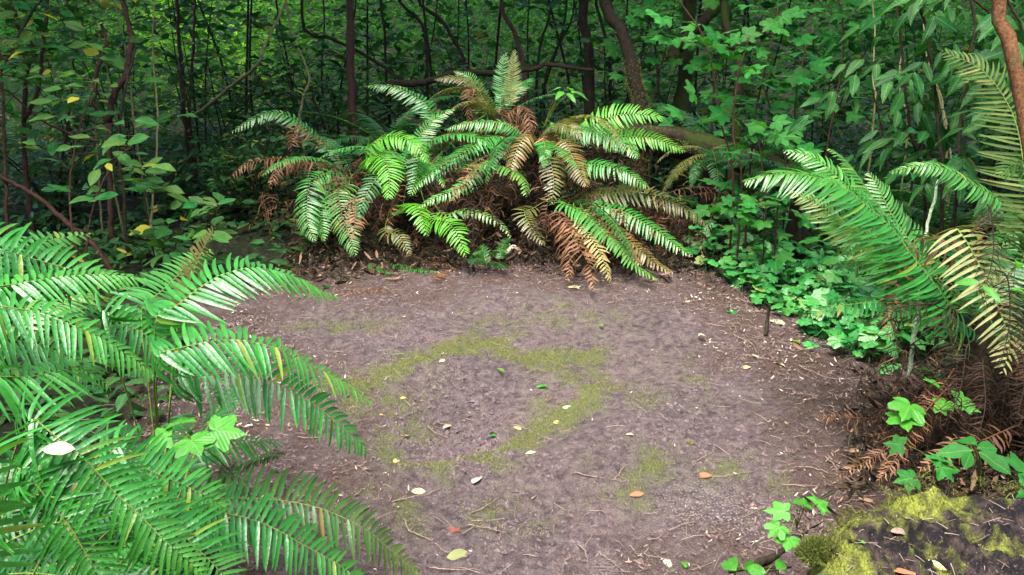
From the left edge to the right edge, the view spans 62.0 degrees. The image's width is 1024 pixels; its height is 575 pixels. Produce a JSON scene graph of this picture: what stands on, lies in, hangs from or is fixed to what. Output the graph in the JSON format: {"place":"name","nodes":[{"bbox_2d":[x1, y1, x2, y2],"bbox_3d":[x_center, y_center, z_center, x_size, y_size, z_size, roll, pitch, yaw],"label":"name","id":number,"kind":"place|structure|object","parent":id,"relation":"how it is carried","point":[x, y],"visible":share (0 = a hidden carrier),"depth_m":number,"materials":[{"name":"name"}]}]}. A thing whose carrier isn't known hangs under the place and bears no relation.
{"place":"outdoors","nodes":[
{"label":"outdoors","id":0,"kind":"place"},
{"bbox_2d":[0,0,1023,574],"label":"ground","id":1,"kind":"structure","parent":0,"point":[662,326],"depth_m":3.76,"materials":[{"name":"soil"}]},
{"bbox_2d":[0,120,106,212],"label":"bush","id":2,"kind":"object","parent":1,"relation":"on","point":[62,180],"visible":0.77,"depth_m":6.63,"materials":[{"name":"green plant"}]},
{"bbox_2d":[0,174,115,274],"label":"arching branch","id":3,"kind":"object","parent":1,"relation":"on","point":[91,242],"visible":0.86,"depth_m":5.40,"materials":[{"name":"brown plant"}]},
{"bbox_2d":[0,0,125,232],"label":"oval leaf shrub","id":4,"kind":"object","parent":1,"relation":"on","point":[25,115],"visible":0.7,"depth_m":6.28,"materials":[{"name":"green plant"}]},
{"bbox_2d":[4,41,135,185],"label":"bush","id":5,"kind":"object","parent":1,"relation":"on","point":[79,149],"visible":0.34,"depth_m":8.49,"materials":[{"name":"green plant"}]},
{"bbox_2d":[0,0,151,250],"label":"oval leaf shrub","id":6,"kind":"object","parent":1,"relation":"on","point":[25,38],"visible":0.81,"depth_m":5.70,"materials":[{"name":"green plant"}]},
{"bbox_2d":[64,0,103,238],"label":"cane","id":7,"kind":"object","parent":1,"relation":"on","point":[100,205],"visible":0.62,"depth_m":6.39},
{"bbox_2d":[20,70,176,292],"bbox_3d":[-2.396,-0.600,5.017,0.721,1.287,1.031,-13,21,-36],"label":"oval leaf shrub","id":8,"kind":"object","parent":1,"relation":"on","point":[123,158],"visible":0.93,"depth_m":4.90,"materials":[{"name":"green plant"}]},
{"bbox_2d":[14,0,183,195],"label":"bush","id":9,"kind":"object","parent":1,"relation":"on","point":[127,105],"visible":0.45,"depth_m":7.61,"materials":[{"name":"green plant"}]},
{"bbox_2d":[28,0,173,246],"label":"oval leaf shrub","id":10,"kind":"object","parent":1,"relation":"on","point":[133,39],"visible":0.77,"depth_m":5.98,"materials":[{"name":"green plant"}]},
{"bbox_2d":[41,40,198,262],"bbox_3d":[-2.675,-0.904,5.700,0.955,1.434,0.742,-13,21,-37],"label":"oval leaf shrub","id":11,"kind":"object","parent":1,"relation":"on","point":[113,55],"visible":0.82,"depth_m":5.59,"materials":[{"name":"green plant"}]},
{"bbox_2d":[0,373,247,574],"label":"sword fern","id":12,"kind":"object","parent":1,"relation":"on","point":[148,540],"visible":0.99,"depth_m":1.46,"materials":[{"name":"green plant"}]},
{"bbox_2d":[42,442,74,454],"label":"fallen leaf","id":13,"kind":"object","parent":12,"relation":"on","point":[58,448],"visible":1,"depth_m":1.40,"materials":[{"name":"white"}]},
{"bbox_2d":[114,0,149,224],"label":"cane","id":14,"kind":"object","parent":1,"relation":"on","point":[137,147],"visible":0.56,"depth_m":6.30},
{"bbox_2d":[75,128,211,214],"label":"bush","id":15,"kind":"object","parent":1,"relation":"on","point":[183,183],"visible":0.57,"depth_m":7.08,"materials":[{"name":"green plant"}]},
{"bbox_2d":[0,222,299,574],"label":"sword fern","id":16,"kind":"object","parent":1,"relation":"on","point":[30,336],"visible":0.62,"depth_m":1.80,"materials":[{"name":"green plant"}]},
{"bbox_2d":[149,0,158,227],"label":"cane","id":17,"kind":"object","parent":1,"relation":"on","point":[152,199],"visible":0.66,"depth_m":6.09,"materials":[{"name":"plant"}]},
{"bbox_2d":[116,0,216,188],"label":"oval leaf shrub","id":18,"kind":"object","parent":1,"relation":"on","point":[187,126],"visible":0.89,"depth_m":7.99,"materials":[{"name":"green plant"}]},
{"bbox_2d":[120,157,236,287],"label":"oval leaf shrub","id":19,"kind":"object","parent":1,"relation":"on","point":[155,234],"visible":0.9,"depth_m":5.15,"materials":[{"name":"green plant"}]},
{"bbox_2d":[106,0,259,171],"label":"bush","id":20,"kind":"object","parent":1,"relation":"on","point":[175,78],"visible":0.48,"depth_m":8.67,"materials":[{"name":"green plant"}]},
{"bbox_2d":[149,415,266,520],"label":"seedling","id":21,"kind":"object","parent":1,"relation":"on","point":[223,434],"visible":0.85,"depth_m":1.95,"materials":[{"name":"green plant"}]},
{"bbox_2d":[0,224,420,574],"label":"sword fern","id":22,"kind":"object","parent":1,"relation":"on","point":[182,290],"visible":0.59,"depth_m":2.18,"materials":[{"name":"green plant"}]},
{"bbox_2d":[170,206,261,241],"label":"arching branch","id":23,"kind":"object","parent":1,"relation":"on","point":[235,210],"visible":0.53,"depth_m":6.62,"materials":[{"name":"brown plant"}]},
{"bbox_2d":[155,52,302,187],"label":"bush","id":24,"kind":"object","parent":1,"relation":"on","point":[231,100],"visible":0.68,"depth_m":7.77,"materials":[{"name":"green plant"}]},
{"bbox_2d":[191,0,287,118],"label":"arching branch","id":25,"kind":"object","parent":24,"relation":"attached to","point":[221,94],"visible":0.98,"depth_m":7.11,"materials":[{"name":"wood"}]},
{"bbox_2d":[197,0,268,146],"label":"pole sapling","id":26,"kind":"object","parent":1,"relation":"on","point":[220,55],"visible":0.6,"depth_m":9.96,"materials":[{"name":"brown plant"}]},
{"bbox_2d":[167,112,318,208],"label":"bush","id":27,"kind":"object","parent":1,"relation":"on","point":[212,154],"visible":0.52,"depth_m":6.95,"materials":[{"name":"green plant"}]},
{"bbox_2d":[192,0,295,175],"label":"pole sapling","id":28,"kind":"object","parent":1,"relation":"on","point":[221,27],"visible":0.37,"depth_m":8.81,"materials":[{"name":"brown plant"}]},
{"bbox_2d":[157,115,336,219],"bbox_3d":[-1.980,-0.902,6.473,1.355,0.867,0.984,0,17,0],"label":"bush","id":29,"kind":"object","parent":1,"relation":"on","point":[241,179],"visible":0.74,"depth_m":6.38,"materials":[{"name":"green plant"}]},
{"bbox_2d":[220,0,291,151],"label":"pole sapling","id":30,"kind":"object","parent":1,"relation":"on","point":[254,23],"visible":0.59,"depth_m":9.91,"materials":[{"name":"green plant"}]},
{"bbox_2d":[222,29,362,178],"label":"bush","id":31,"kind":"object","parent":1,"relation":"on","point":[295,69],"visible":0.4,"depth_m":9.00,"materials":[{"name":"green plant"}]},
{"bbox_2d":[265,3,328,194],"bbox_3d":[-1.937,-1.649,7.328,0.332,1.844,1.033,-14,22,-39],"label":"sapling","id":32,"kind":"object","parent":1,"relation":"on","point":[280,52],"visible":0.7,"depth_m":7.19,"materials":[{"name":"wood"}]},
{"bbox_2d":[273,0,360,146],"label":"pole sapling","id":33,"kind":"object","parent":1,"relation":"on","point":[318,46],"visible":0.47,"depth_m":10.94,"materials":[{"name":"brown plant"}]},
{"bbox_2d":[242,46,407,196],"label":"bush","id":34,"kind":"object","parent":1,"relation":"on","point":[314,118],"visible":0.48,"depth_m":7.86,"materials":[{"name":"green plant"}]},
{"bbox_2d":[264,0,408,146],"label":"sapling","id":35,"kind":"object","parent":1,"relation":"on","point":[384,67],"visible":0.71,"depth_m":7.99,"materials":[{"name":"brown plant"}]},
{"bbox_2d":[231,110,443,261],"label":"sword fern","id":36,"kind":"object","parent":1,"relation":"on","point":[320,205],"visible":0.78,"depth_m":5.86,"materials":[{"name":"green plant"}]},
{"bbox_2d":[303,0,385,158],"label":"pole sapling","id":37,"kind":"object","parent":1,"relation":"on","point":[337,23],"visible":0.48,"depth_m":8.73,"materials":[{"name":"green plant"}]},
{"bbox_2d":[305,0,396,160],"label":"pole sapling","id":38,"kind":"object","parent":1,"relation":"on","point":[324,46],"visible":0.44,"depth_m":9.48,"materials":[{"name":"green plant"}]},
{"bbox_2d":[346,0,362,187],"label":"tree","id":39,"kind":"object","parent":1,"relation":"on","point":[350,51],"visible":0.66,"depth_m":7.57,"materials":[{"name":"brown plant"}]},
{"bbox_2d":[301,114,432,198],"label":"bush","id":40,"kind":"object","parent":1,"relation":"on","point":[344,135],"visible":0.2,"depth_m":7.22,"materials":[{"name":"green plant"}]},
{"bbox_2d":[292,95,461,206],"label":"sword fern","id":41,"kind":"object","parent":1,"relation":"on","point":[400,124],"visible":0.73,"depth_m":6.96,"materials":[{"name":"green fern leaf"},{"name":"dry brown leaf"}]},
{"bbox_2d":[347,0,411,145],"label":"pole sapling","id":42,"kind":"object","parent":1,"relation":"on","point":[357,34],"visible":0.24,"depth_m":9.34,"materials":[{"name":"brown plant"}]},
{"bbox_2d":[365,0,429,128],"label":"sapling","id":43,"kind":"object","parent":1,"relation":"on","point":[384,31],"visible":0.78,"depth_m":8.79,"materials":[{"name":"brown plant"}]},
{"bbox_2d":[345,18,450,161],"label":"bush","id":44,"kind":"object","parent":1,"relation":"on","point":[395,62],"visible":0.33,"depth_m":8.67,"materials":[{"name":"green plant"}]},
{"bbox_2d":[340,0,458,185],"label":"sapling","id":45,"kind":"object","parent":1,"relation":"on","point":[415,16],"visible":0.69,"depth_m":8.59,"materials":[{"name":"brown plant"}]},
{"bbox_2d":[289,84,545,259],"bbox_3d":[-0.682,-0.801,5.828,1.860,1.055,1.384,11,20,32],"label":"sword fern","id":46,"kind":"object","parent":1,"relation":"on","point":[410,212],"visible":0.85,"depth_m":5.67,"materials":[{"name":"green plant"}]},
{"bbox_2d":[372,0,465,158],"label":"pole sapling","id":47,"kind":"object","parent":1,"relation":"on","point":[420,45],"visible":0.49,"depth_m":9.52,"materials":[{"name":"green plant"}]},
{"bbox_2d":[411,0,480,176],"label":"sapling","id":48,"kind":"object","parent":1,"relation":"on","point":[453,49],"visible":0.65,"depth_m":8.39,"materials":[{"name":"brown plant"}]},
{"bbox_2d":[438,0,488,162],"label":"pole sapling","id":49,"kind":"object","parent":1,"relation":"on","point":[470,37],"visible":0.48,"depth_m":9.47,"materials":[{"name":"green plant"}]},
{"bbox_2d":[413,45,530,180],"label":"bush","id":50,"kind":"object","parent":1,"relation":"on","point":[450,118],"visible":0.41,"depth_m":8.44,"materials":[{"name":"green plant"}]},
{"bbox_2d":[380,62,593,89],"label":"arching branch","id":51,"kind":"object","parent":1,"relation":"on","point":[416,82],"visible":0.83,"depth_m":7.58,"materials":[{"name":"brown plant"}]},
{"bbox_2d":[417,50,566,183],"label":"sword fern","id":52,"kind":"object","parent":1,"relation":"on","point":[508,94],"visible":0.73,"depth_m":6.42,"materials":[{"name":"green fern leaf"},{"name":"dry brown leaf"}]},
{"bbox_2d":[0,0,1023,163],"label":"woods","id":53,"kind":"object","parent":1,"relation":"on","point":[849,45],"visible":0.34,"depth_m":13.77,"materials":[{"name":"green plant"}]},
{"bbox_2d":[0,19,1023,574],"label":"undergrowth","id":54,"kind":"object","parent":1,"relation":"on","point":[118,253],"visible":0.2,"depth_m":6.69,"materials":[{"name":"green plant"}]},
{"bbox_2d":[500,0,528,178],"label":"sapling","id":55,"kind":"object","parent":1,"relation":"on","point":[516,39],"visible":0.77,"depth_m":8.18,"materials":[{"name":"plant"}]},
{"bbox_2d":[481,0,554,153],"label":"pole sapling","id":56,"kind":"object","parent":1,"relation":"on","point":[524,3],"visible":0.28,"depth_m":9.94,"materials":[{"name":"green plant"}]},
{"bbox_2d":[24,204,1018,574],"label":"leaf litter","id":57,"kind":"object","parent":1,"relation":"on","point":[796,356],"visible":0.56,"depth_m":3.83,"materials":[{"name":"plant"}]},
{"bbox_2d":[466,238,510,267],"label":"fern","id":58,"kind":"object","parent":57,"relation":"on","point":[499,251],"visible":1,"depth_m":5.36,"materials":[{"name":"plant"}]},
{"bbox_2d":[274,293,796,546],"bbox_3d":[-0.010,0.423,3.969,2.020,0.186,2.586,-6,18,-17],"label":"moss","id":59,"kind":"object","parent":1,"relation":"on","point":[406,361],"visible":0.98,"depth_m":3.74,"materials":[{"name":"plant"}]},
{"bbox_2d":[390,103,684,245],"bbox_3d":[0.143,-0.759,5.773,2.034,0.942,1.284,0,17,0],"label":"sword fern","id":60,"kind":"object","parent":1,"relation":"on","point":[542,182],"visible":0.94,"depth_m":5.68,"materials":[{"name":"green plant"}]},
{"bbox_2d":[489,68,595,183],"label":"bush","id":61,"kind":"object","parent":1,"relation":"on","point":[541,119],"visible":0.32,"depth_m":8.70,"materials":[{"name":"green plant"}]},
{"bbox_2d":[519,0,578,132],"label":"sapling","id":62,"kind":"object","parent":1,"relation":"on","point":[522,40],"visible":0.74,"depth_m":8.99,"materials":[{"name":"brown plant"}]},
{"bbox_2d":[525,0,582,153],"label":"pole sapling","id":63,"kind":"object","parent":1,"relation":"on","point":[552,5],"visible":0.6,"depth_m":9.14,"materials":[{"name":"brown plant"}]},
{"bbox_2d":[489,0,621,160],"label":"pole sapling","id":64,"kind":"object","parent":1,"relation":"on","point":[581,64],"visible":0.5,"depth_m":9.53,"materials":[{"name":"brown plant"}]},
{"bbox_2d":[578,0,595,183],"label":"tree","id":65,"kind":"object","parent":1,"relation":"on","point":[589,93],"visible":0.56,"depth_m":8.37,"materials":[{"name":"brown plant"}]},
{"bbox_2d":[534,0,643,158],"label":"sapling","id":66,"kind":"object","parent":1,"relation":"on","point":[606,37],"visible":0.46,"depth_m":8.61,"materials":[{"name":"brown plant"}]},
{"bbox_2d":[541,109,653,202],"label":"sword fern","id":67,"kind":"object","parent":1,"relation":"on","point":[603,180],"visible":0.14,"depth_m":7.53,"materials":[{"name":"green plant"}]},
{"bbox_2d":[429,182,777,290],"bbox_3d":[0.633,-0.406,5.546,2.331,0.493,1.331,-2,17,-7],"label":"sword fern","id":68,"kind":"object","parent":1,"relation":"on","point":[577,226],"visible":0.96,"depth_m":5.38,"materials":[{"name":"green plant"}]},
{"bbox_2d":[571,24,674,176],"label":"bush","id":69,"kind":"object","parent":1,"relation":"on","point":[604,84],"visible":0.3,"depth_m":8.55,"materials":[{"name":"green plant"}]},
{"bbox_2d":[599,0,651,204],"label":"tree","id":70,"kind":"object","parent":1,"relation":"on","point":[634,82],"visible":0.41,"depth_m":7.17,"materials":[{"name":"brown plant"}]},
{"bbox_2d":[244,175,1023,536],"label":"dead fern litter","id":71,"kind":"object","parent":1,"relation":"on","point":[668,259],"visible":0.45,"depth_m":5.47,"materials":[{"name":"plant"}]},
{"bbox_2d":[597,64,733,180],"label":"bush","id":72,"kind":"object","parent":1,"relation":"on","point":[665,102],"visible":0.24,"depth_m":8.35,"materials":[{"name":"green plant"}]},
{"bbox_2d":[600,0,753,192],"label":"maple leaf bush","id":73,"kind":"object","parent":1,"relation":"on","point":[697,61],"visible":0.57,"depth_m":7.31,"materials":[{"name":"green plant"}]},
{"bbox_2d":[563,124,805,189],"bbox_3d":[1.294,-1.034,6.644,2.027,0.433,0.273,10,20,30],"label":"fallen log","id":74,"kind":"object","parent":1,"relation":"on","point":[679,136],"visible":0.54,"depth_m":6.55,"materials":[{"name":"wood"}]},
{"bbox_2d":[665,0,719,194],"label":"tree","id":75,"kind":"object","parent":1,"relation":"on","point":[683,102],"visible":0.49,"depth_m":7.75,"materials":[{"name":"brown plant"}]},
{"bbox_2d":[616,103,777,209],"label":"sword fern","id":76,"kind":"object","parent":1,"relation":"on","point":[694,126],"visible":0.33,"depth_m":7.26,"materials":[{"name":"green plant"}]},
{"bbox_2d":[658,144,769,228],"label":"sword fern","id":77,"kind":"object","parent":1,"relation":"on","point":[709,173],"visible":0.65,"depth_m":6.03,"materials":[{"name":"green fern leaf"},{"name":"dry brown leaf"}]},
{"bbox_2d":[669,0,771,176],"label":"bush","id":78,"kind":"object","parent":1,"relation":"on","point":[750,87],"visible":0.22,"depth_m":8.43,"materials":[{"name":"green plant"}]},
{"bbox_2d":[719,0,743,220],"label":"tree","id":79,"kind":"object","parent":1,"relation":"on","point":[725,18],"visible":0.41,"depth_m":6.60,"materials":[{"name":"brown plant"}]},
{"bbox_2d":[645,0,823,276],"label":"maple leaf bush","id":80,"kind":"object","parent":1,"relation":"on","point":[775,25],"visible":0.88,"depth_m":5.25,"materials":[{"name":"green plant"}]},
{"bbox_2d":[715,0,782,167],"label":"pole sapling","id":81,"kind":"object","parent":1,"relation":"on","point":[762,37],"visible":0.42,"depth_m":8.79,"materials":[{"name":"green plant"}]},
{"bbox_2d":[746,558,786,574],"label":"seedling","id":82,"kind":"object","parent":1,"relation":"on","point":[758,569],"visible":1,"depth_m":2.27,"materials":[{"name":"green plant"}]},
{"bbox_2d":[720,128,839,283],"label":"maple leaf bush","id":83,"kind":"object","parent":1,"relation":"on","point":[747,205],"visible":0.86,"depth_m":5.02,"materials":[{"name":"green plant"}]},
{"bbox_2d":[705,142,871,269],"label":"sword fern","id":84,"kind":"object","parent":1,"relation":"on","point":[796,231],"visible":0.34,"depth_m":5.49,"materials":[{"name":"green plant"}]},
{"bbox_2d":[763,494,830,551],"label":"seedling","id":85,"kind":"object","parent":1,"relation":"on","point":[778,510],"visible":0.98,"depth_m":2.30,"materials":[{"name":"green plant"}]},
{"bbox_2d":[721,0,911,251],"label":"maple leaf bush","id":86,"kind":"object","parent":1,"relation":"on","point":[820,64],"visible":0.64,"depth_m":5.56,"materials":[{"name":"green plant"}]},
{"bbox_2d":[683,187,961,373],"bbox_3d":[2.097,-0.298,5.965,1.786,0.609,4.297,5,18,17],"label":"ground cover","id":87,"kind":"object","parent":1,"relation":"on","point":[823,295],"visible":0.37,"depth_m":4.97,"materials":[{"name":"green plant"}]},
{"bbox_2d":[769,26,891,191],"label":"bush","id":88,"kind":"object","parent":1,"relation":"on","point":[824,129],"visible":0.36,"depth_m":8.18,"materials":[{"name":"green plant"}]},
{"bbox_2d":[854,2,876,295],"bbox_3d":[1.958,-0.729,4.764,0.039,1.763,0.204,-2,17,-5],"label":"cane","id":89,"kind":"object","parent":1,"relation":"on","point":[868,170],"visible":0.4,"depth_m":4.60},
{"bbox_2d":[744,49,1023,490],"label":"sword fern","id":90,"kind":"object","parent":1,"relation":"on","point":[982,380],"visible":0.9,"depth_m":3.06,"materials":[{"name":"green leaf"}]},
{"bbox_2d":[799,85,1006,328],"bbox_3d":[1.978,-0.358,4.316,0.901,1.278,0.857,-12,21,-35],"label":"drooping leaf bush","id":91,"kind":"object","parent":1,"relation":"on","point":[857,104],"visible":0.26,"depth_m":4.27,"materials":[{"name":"green plant"}]},
{"bbox_2d":[786,0,1023,366],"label":"drooping leaf bush","id":92,"kind":"object","parent":1,"relation":"on","point":[909,81],"visible":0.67,"depth_m":3.97,"materials":[{"name":"green leaf"}]},
{"bbox_2d":[828,137,982,222],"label":"bush","id":93,"kind":"object","parent":1,"relation":"on","point":[918,180],"visible":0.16,"depth_m":6.54,"materials":[{"name":"green plant"}]},
{"bbox_2d":[792,469,1023,574],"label":"stump","id":94,"kind":"object","parent":1,"relation":"on","point":[968,535],"visible":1,"depth_m":1.90,"materials":[{"name":"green plant"}]},
{"bbox_2d":[885,378,947,431],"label":"seedling","id":95,"kind":"object","parent":1,"relation":"on","point":[907,416],"visible":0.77,"depth_m":2.90,"materials":[{"name":"green plant"}]},
{"bbox_2d":[850,0,985,204],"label":"bush","id":96,"kind":"object","parent":1,"relation":"on","point":[916,24],"visible":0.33,"depth_m":7.84,"materials":[{"name":"green plant"}]},
{"bbox_2d":[883,434,959,491],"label":"seedling","id":97,"kind":"object","parent":1,"relation":"on","point":[897,442],"visible":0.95,"depth_m":2.46,"materials":[{"name":"green plant"}]},
{"bbox_2d":[906,179,938,382],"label":"arching branch","id":98,"kind":"object","parent":1,"relation":"on","point":[911,357],"visible":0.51,"depth_m":3.78,"materials":[{"name":"grey plant"}]},
{"bbox_2d":[823,154,1023,341],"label":"sword fern","id":99,"kind":"object","parent":1,"relation":"on","point":[948,221],"visible":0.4,"depth_m":4.24,"materials":[{"name":"green leaf"}]},
{"bbox_2d":[881,0,1023,216],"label":"drooping leaf bush","id":100,"kind":"object","parent":1,"relation":"on","point":[995,51],"visible":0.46,"depth_m":3.37,"materials":[{"name":"green leaves"},{"name":"thin woody stems"}]},
{"bbox_2d":[938,390,979,414],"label":"seedling","id":101,"kind":"object","parent":1,"relation":"on","point":[969,409],"visible":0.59,"depth_m":2.83,"materials":[{"name":"green plant"}]},
{"bbox_2d":[903,39,1023,241],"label":"bush","id":102,"kind":"object","parent":1,"relation":"on","point":[988,162],"visible":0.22,"depth_m":6.29,"materials":[{"name":"green plant"}]},
{"bbox_2d":[936,436,1010,490],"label":"seedling","id":103,"kind":"object","parent":1,"relation":"on","point":[991,458],"visible":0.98,"depth_m":2.50,"materials":[{"name":"green plant"}]},
{"bbox_2d":[954,259,1023,349],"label":"seedling","id":104,"kind":"object","parent":1,"relation":"on","point":[992,293],"visible":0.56,"depth_m":2.72,"materials":[{"name":"green plant"}]},
{"bbox_2d":[991,0,1023,489],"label":"tree","id":105,"kind":"object","parent":1,"relation":"on","point":[1005,32],"visible":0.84,"depth_m":2.74,"materials":[{"name":"brown plant"}]},
{"bbox_2d":[1002,451,1023,498],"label":"seedling","id":106,"kind":"object","parent":1,"relation":"on","point":[1015,462],"visible":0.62,"depth_m":2.09,"materials":[{"name":"green plant"}]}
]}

